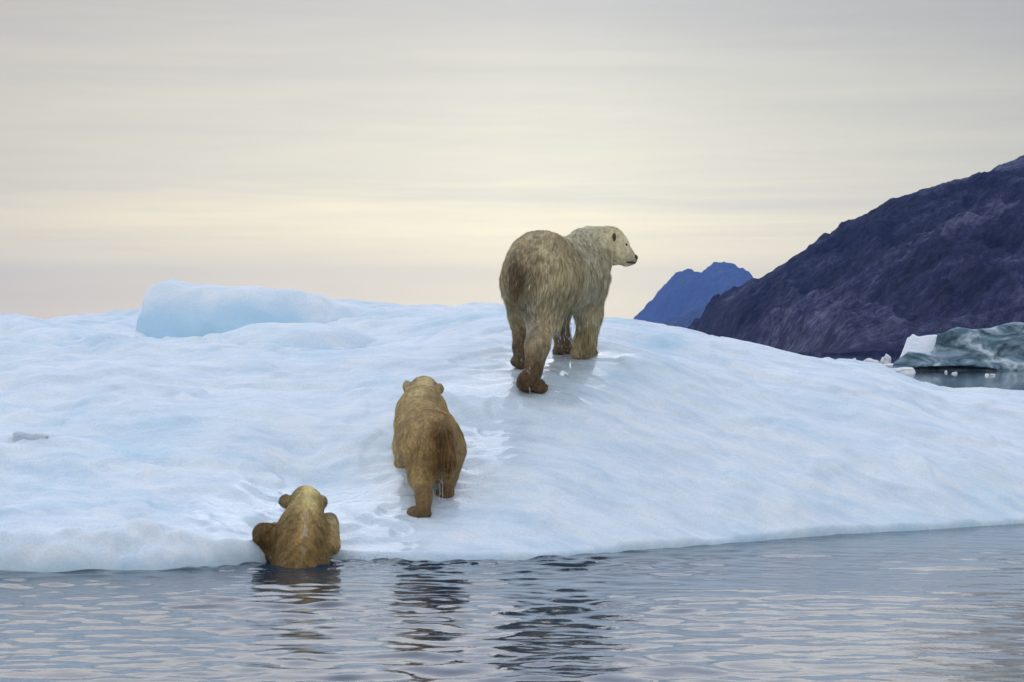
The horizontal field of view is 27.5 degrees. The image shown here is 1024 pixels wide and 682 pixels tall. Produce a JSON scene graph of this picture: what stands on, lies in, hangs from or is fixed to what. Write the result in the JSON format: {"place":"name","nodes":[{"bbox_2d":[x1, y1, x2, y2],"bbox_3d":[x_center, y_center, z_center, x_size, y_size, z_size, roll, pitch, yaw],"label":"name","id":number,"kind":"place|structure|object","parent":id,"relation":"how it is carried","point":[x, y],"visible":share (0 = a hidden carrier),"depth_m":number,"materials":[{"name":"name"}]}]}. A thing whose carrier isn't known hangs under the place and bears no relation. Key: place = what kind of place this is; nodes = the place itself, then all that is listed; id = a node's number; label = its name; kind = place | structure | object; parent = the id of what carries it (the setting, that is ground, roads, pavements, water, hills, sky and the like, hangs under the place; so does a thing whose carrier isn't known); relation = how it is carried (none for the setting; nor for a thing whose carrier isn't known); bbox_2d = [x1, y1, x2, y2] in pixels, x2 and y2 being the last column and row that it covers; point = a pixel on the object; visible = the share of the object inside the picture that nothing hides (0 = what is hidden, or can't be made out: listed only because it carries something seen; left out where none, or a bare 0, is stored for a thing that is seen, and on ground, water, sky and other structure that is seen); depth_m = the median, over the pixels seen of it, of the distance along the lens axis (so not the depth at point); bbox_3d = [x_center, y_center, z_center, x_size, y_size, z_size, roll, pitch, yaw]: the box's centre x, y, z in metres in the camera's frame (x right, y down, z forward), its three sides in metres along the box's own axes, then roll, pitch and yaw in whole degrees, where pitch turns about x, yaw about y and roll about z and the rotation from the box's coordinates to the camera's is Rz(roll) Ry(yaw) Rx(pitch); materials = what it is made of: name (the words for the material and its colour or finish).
{"place":"outdoors","nodes":[
{"label":"outdoors","id":0,"kind":"place"},
{"bbox_2d":[252,485,340,567],"bbox_3d":[-1.472,1.446,14.281,0.616,0.900,1.033,0,0,0],"label":"polar bear","id":1,"kind":"object","parent":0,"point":[303,532],"visible":0.59,"depth_m":14.18},
{"bbox_2d":[247,321,585,559],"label":"water drops","id":2,"kind":"object","parent":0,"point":[470,442],"visible":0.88,"depth_m":15.19,"materials":[{"name":"white"}]},
{"bbox_2d":[0,355,1023,681],"bbox_3d":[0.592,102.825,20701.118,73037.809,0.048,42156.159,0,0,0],"label":"water","id":3,"kind":"structure","parent":0,"point":[940,605],"depth_m":11.27,"materials":[{"name":"blue liquid"}]},
{"bbox_2d":[0,299,1023,571],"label":"ice floe","id":4,"kind":"object","parent":3,"relation":"on","point":[164,453],"visible":0.7,"depth_m":16.61,"materials":[{"name":"white ice"}]},
{"bbox_2d":[13,431,48,441],"bbox_3d":[-3.658,0.749,15.890,0.272,0.126,0.257,0,0,0],"label":"ice chunk","id":5,"kind":"object","parent":4,"relation":"on","point":[18,435],"visible":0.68,"depth_m":15.80,"materials":[{"name":"white ice"}]},
{"bbox_2d":[136,279,371,338],"bbox_3d":[-2.524,-0.053,21.253,2.634,1.138,1.896,0,0,0],"label":"ice hummock","id":6,"kind":"object","parent":4,"relation":"on","point":[175,308],"visible":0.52,"depth_m":20.49,"materials":[{"name":"blue ice"}]},
{"bbox_2d":[214,322,377,348],"bbox_3d":[-2.003,0.083,19.352,1.682,0.510,1.016,0,0,0],"label":"ice hummock","id":7,"kind":"object","parent":4,"relation":"on","point":[311,335],"visible":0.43,"depth_m":19.02,"materials":[{"name":"white ice"}]},
{"bbox_2d":[391,376,466,517],"bbox_3d":[-0.662,0.779,15.654,0.509,1.032,1.684,0,0,-11],"label":"polar bear","id":8,"kind":"object","parent":4,"relation":"on","point":[426,427],"visible":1,"depth_m":15.09},
{"bbox_2d":[499,225,637,393],"bbox_3d":[0.383,-0.289,17.449,0.781,1.442,1.872,0,0,26],"label":"polar bear","id":9,"kind":"object","parent":4,"relation":"on","point":[551,283],"visible":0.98,"depth_m":16.91},
{"bbox_2d":[864,358,879,362],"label":"ice chunk","id":10,"kind":"object","parent":3,"relation":"on","point":[871,360],"visible":0.38,"depth_m":174.67,"materials":[{"name":"white ice"}]},
{"bbox_2d":[880,354,890,363],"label":"ice chunk","id":11,"kind":"object","parent":3,"relation":"on","point":[886,359],"visible":0.62,"depth_m":171.75,"materials":[{"name":"white ice"}]},
{"bbox_2d":[883,363,893,367],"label":"drift ice","id":12,"kind":"structure","parent":3,"relation":"on","point":[889,365],"depth_m":165.25,"materials":[{"name":"white ice"}]},
{"bbox_2d":[891,367,915,372],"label":"drift ice","id":13,"kind":"structure","parent":3,"relation":"on","point":[905,370],"depth_m":139.28,"materials":[{"name":"white ice"}]},
{"bbox_2d":[892,322,1023,370],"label":"iceberg","id":14,"kind":"object","parent":3,"relation":"on","point":[999,348],"visible":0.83,"depth_m":152.53,"materials":[{"name":"ice"}]},
{"bbox_2d":[0,0,1023,319],"label":"sky","id":15,"kind":"structure","parent":0,"point":[388,151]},
{"bbox_2d":[661,302,708,327],"bbox_3d":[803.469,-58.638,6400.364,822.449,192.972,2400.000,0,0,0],"label":"hill","id":16,"kind":"structure","parent":0,"point":[685,320],"depth_m":6073.37,"materials":[{"name":"stone"}]},
{"bbox_2d":[633,262,752,323],"bbox_3d":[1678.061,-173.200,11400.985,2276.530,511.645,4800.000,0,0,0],"label":"peak","id":17,"kind":"structure","parent":0,"point":[681,293],"depth_m":10651.17,"materials":[{"name":"stone"}]},
{"bbox_2d":[688,155,1023,354],"bbox_3d":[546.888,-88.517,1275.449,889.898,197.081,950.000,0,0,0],"label":"mountain","id":18,"kind":"structure","parent":0,"point":[890,276],"depth_m":979.47,"materials":[{"name":"purple stone"}]}
]}

